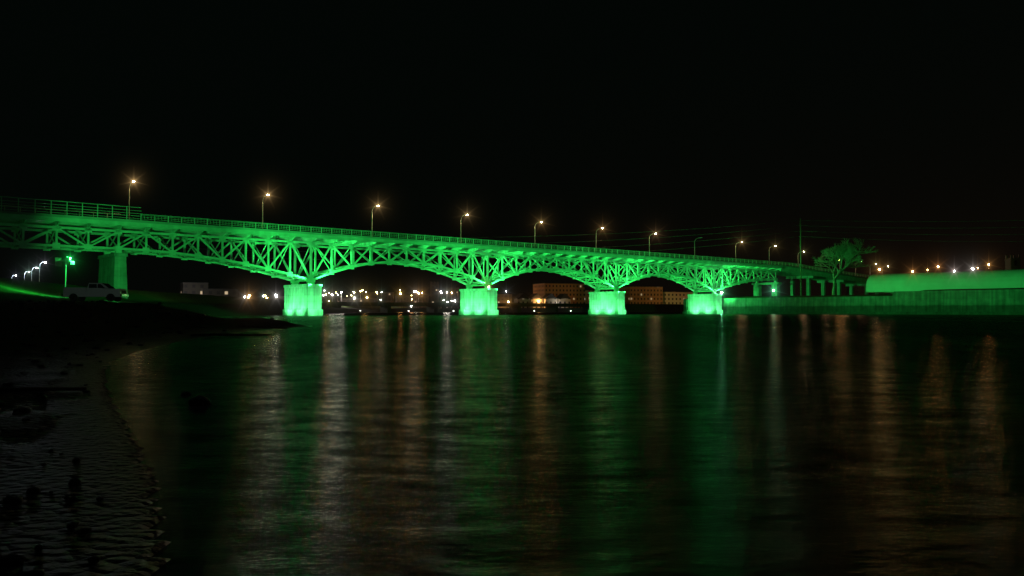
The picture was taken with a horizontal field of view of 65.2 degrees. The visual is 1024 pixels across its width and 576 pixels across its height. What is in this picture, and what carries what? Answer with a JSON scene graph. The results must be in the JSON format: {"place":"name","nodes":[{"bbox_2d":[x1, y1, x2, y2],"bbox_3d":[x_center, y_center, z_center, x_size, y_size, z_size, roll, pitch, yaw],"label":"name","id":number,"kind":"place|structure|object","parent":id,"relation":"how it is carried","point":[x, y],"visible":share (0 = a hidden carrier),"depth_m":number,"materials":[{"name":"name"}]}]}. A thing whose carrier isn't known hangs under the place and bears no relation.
{"place":"outdoors","nodes":[
{"label":"outdoors","id":0,"kind":"place"},
{"bbox_2d":[0,364,170,575],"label":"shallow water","id":1,"kind":"structure","parent":0,"point":[120,519],"depth_m":4.55,"materials":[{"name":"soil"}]},
{"bbox_2d":[0,302,308,367],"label":"shore","id":2,"kind":"structure","parent":0,"point":[65,318],"depth_m":30.12,"materials":[{"name":"soil"}]},
{"bbox_2d":[0,300,273,575],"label":"beach rocks","id":3,"kind":"object","parent":2,"relation":"on","point":[12,558],"visible":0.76,"depth_m":8.46,"materials":[{"name":"grey stone"}]},
{"bbox_2d":[0,278,406,317],"bbox_3d":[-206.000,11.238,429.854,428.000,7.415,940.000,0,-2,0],"label":"bank ground","id":4,"kind":"structure","parent":0,"point":[16,290],"depth_m":164.69,"materials":[{"name":"soil"}]},
{"bbox_2d":[55,257,75,297],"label":"flood light pole","id":5,"kind":"object","parent":4,"relation":"on","point":[58,261],"visible":0.9,"depth_m":91.99,"materials":[{"name":"grey"}]},
{"bbox_2d":[61,283,128,301],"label":"pickup truck","id":6,"kind":"object","parent":4,"relation":"on","point":[108,292],"visible":0.99,"depth_m":79.15,"materials":[{"name":"grey paint"}]},
{"bbox_2d":[179,282,208,294],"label":"building","id":7,"kind":"structure","parent":4,"relation":"on","point":[190,287],"depth_m":421.17,"materials":[{"name":"grey"}]},
{"bbox_2d":[202,289,237,296],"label":"building","id":8,"kind":"structure","parent":4,"relation":"on","point":[226,292],"depth_m":426.46,"materials":[{"name":"grey"}]},
{"bbox_2d":[0,0,1023,307],"label":"sky","id":9,"kind":"structure","parent":0,"point":[579,118],"materials":[{"name":"black"}]},
{"bbox_2d":[379,304,683,311],"bbox_3d":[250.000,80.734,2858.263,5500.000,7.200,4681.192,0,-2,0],"label":"quay wall","id":10,"kind":"structure","parent":0,"point":[654,308],"depth_m":554.77,"materials":[{"name":"black concrete"}]},
{"bbox_2d":[260,298,282,299],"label":"building","id":11,"kind":"structure","parent":10,"relation":"on","point":[273,298],"depth_m":798.47,"materials":[{"name":"grey"}]},
{"bbox_2d":[322,296,355,301],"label":"building","id":12,"kind":"structure","parent":10,"relation":"on","point":[331,299],"depth_m":900.08,"materials":[{"name":"grey"}]},
{"bbox_2d":[341,298,375,301],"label":"building","id":13,"kind":"structure","parent":10,"relation":"on","point":[358,299],"depth_m":760.00,"materials":[{"name":"grey"}]},
{"bbox_2d":[368,292,393,301],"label":"building","id":14,"kind":"structure","parent":10,"relation":"on","point":[385,296],"depth_m":950.19,"materials":[{"name":"grey"}]},
{"bbox_2d":[395,296,428,307],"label":"building","id":15,"kind":"structure","parent":10,"relation":"on","point":[410,298],"depth_m":880.28,"materials":[{"name":"brown"}]},
{"bbox_2d":[430,282,438,307],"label":"building","id":16,"kind":"structure","parent":10,"relation":"on","point":[434,292],"depth_m":895.75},
{"bbox_2d":[446,288,458,307],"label":"building","id":17,"kind":"structure","parent":10,"relation":"on","point":[453,297],"depth_m":1000.17,"materials":[{"name":"grey"}]},
{"bbox_2d":[322,302,588,312],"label":"bridge","id":18,"kind":"structure","parent":10,"relation":"on","point":[385,307],"depth_m":453.40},
{"bbox_2d":[497,294,511,307],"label":"building","id":19,"kind":"structure","parent":10,"relation":"on","point":[503,298],"depth_m":900.07,"materials":[{"name":"brown"}]},
{"bbox_2d":[514,293,529,307],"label":"tent","id":20,"kind":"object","parent":10,"relation":"on","point":[521,298],"depth_m":600.40,"materials":[{"name":"grey fabric"}]},
{"bbox_2d":[528,293,542,307],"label":"tent","id":21,"kind":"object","parent":10,"relation":"on","point":[535,297],"depth_m":600.36,"materials":[{"name":"brown"}]},
{"bbox_2d":[542,293,556,307],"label":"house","id":22,"kind":"structure","parent":10,"relation":"on","point":[549,298],"depth_m":600.44,"materials":[{"name":"grey"}]},
{"bbox_2d":[533,283,584,307],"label":"mill building","id":23,"kind":"structure","parent":10,"relation":"on","point":[575,292],"depth_m":642.90,"materials":[{"name":"brown brick"}]},
{"bbox_2d":[556,293,570,307],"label":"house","id":24,"kind":"structure","parent":10,"relation":"on","point":[563,298],"depth_m":600.37,"materials":[{"name":"grey"}]},
{"bbox_2d":[584,290,613,303],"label":"mill building","id":25,"kind":"structure","parent":10,"relation":"on","point":[587,292],"depth_m":645.20,"materials":[{"name":"brown brick"}]},
{"bbox_2d":[244,264,988,307],"bbox_3d":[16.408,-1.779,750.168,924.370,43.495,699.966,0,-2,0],"label":"town lights","id":26,"kind":"object","parent":10,"relation":"on","point":[451,292],"visible":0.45,"depth_m":763.21,"materials":[{"name":"grey"}]},
{"bbox_2d":[619,286,662,303],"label":"mill building","id":27,"kind":"structure","parent":10,"relation":"on","point":[643,295],"depth_m":640.57,"materials":[{"name":"brown brick"}]},
{"bbox_2d":[663,292,692,303],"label":"mill building","id":28,"kind":"structure","parent":10,"relation":"on","point":[673,297],"depth_m":648.96,"materials":[{"name":"brown brick"}]},
{"bbox_2d":[102,312,1023,575],"bbox_3d":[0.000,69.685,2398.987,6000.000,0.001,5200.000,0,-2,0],"label":"river water","id":29,"kind":"structure","parent":0,"point":[518,444],"depth_m":5.99,"materials":[{"name":"black"}]},
{"bbox_2d":[98,253,892,315],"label":"bridge piers","id":30,"kind":"structure","parent":29,"relation":"in","point":[302,299],"depth_m":202.80,"materials":[{"name":"green concrete"}]},
{"bbox_2d":[0,213,781,293],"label":"bridge truss","id":31,"kind":"object","parent":30,"relation":"on","point":[50,225],"visible":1,"depth_m":178.27,"materials":[{"name":"green metal"}]},
{"bbox_2d":[0,210,867,278],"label":"bridge deck","id":32,"kind":"structure","parent":30,"relation":"on","point":[129,220],"depth_m":173.06,"materials":[{"name":"green metal"}]},
{"bbox_2d":[129,180,134,218],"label":"bridge lamp","id":33,"kind":"object","parent":32,"relation":"on","point":[129,198],"visible":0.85,"depth_m":155.74,"materials":[{"name":"grey metal"}]},
{"bbox_2d":[262,194,269,228],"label":"bridge lamp","id":34,"kind":"object","parent":32,"relation":"on","point":[262,210],"visible":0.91,"depth_m":173.44,"materials":[{"name":"grey metal"}]},
{"bbox_2d":[0,196,868,277],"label":"bridge railing","id":35,"kind":"object","parent":32,"relation":"on","point":[321,228],"visible":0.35,"depth_m":169.01,"materials":[{"name":"metal"}]},
{"bbox_2d":[760,267,866,286],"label":"bridge approach girders","id":36,"kind":"object","parent":30,"relation":"on","point":[789,272],"visible":0.41,"depth_m":310.25,"materials":[{"name":"green metal"}]},
{"bbox_2d":[682,289,1023,314],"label":"retaining wall","id":37,"kind":"structure","parent":29,"relation":"in","point":[982,302],"depth_m":225.13,"materials":[{"name":"concrete"}]},
{"bbox_2d":[846,286,889,294],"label":"building","id":38,"kind":"structure","parent":0,"point":[858,290],"depth_m":763.37,"materials":[{"name":"grey"}]},
{"bbox_2d":[722,288,1023,297],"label":"bank lawn","id":39,"kind":"structure","parent":0,"point":[862,295],"depth_m":250.45,"materials":[{"name":"plant"}]},
{"bbox_2d":[800,218,801,295],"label":"utility pole","id":40,"kind":"object","parent":39,"relation":"on","point":[800,263],"visible":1,"depth_m":267.86,"materials":[{"name":"brown wood"}]},
{"bbox_2d":[21,220,1016,259],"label":"utility wires","id":41,"kind":"object","parent":40,"relation":"hanging from","point":[687,235],"visible":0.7,"depth_m":252.44,"materials":[{"name":"grey metal"}]},
{"bbox_2d":[813,238,877,294],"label":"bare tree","id":42,"kind":"object","parent":39,"relation":"on","point":[845,251],"visible":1,"depth_m":265.43,"materials":[{"name":"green plant"}]},
{"bbox_2d":[866,269,1023,291],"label":"fabric building ribs","id":43,"kind":"object","parent":39,"relation":"on","point":[934,278],"visible":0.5,"depth_m":249.19,"materials":[{"name":"green metal"}]},
{"bbox_2d":[866,269,1023,292],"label":"fabric hoop building","id":44,"kind":"structure","parent":0,"point":[1016,280],"depth_m":245.10,"materials":[{"name":"green fabric"}]},
{"bbox_2d":[1005,255,1019,269],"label":"building","id":45,"kind":"structure","parent":0,"point":[1011,263],"depth_m":637.18,"materials":[{"name":"grey stone"}]}
]}

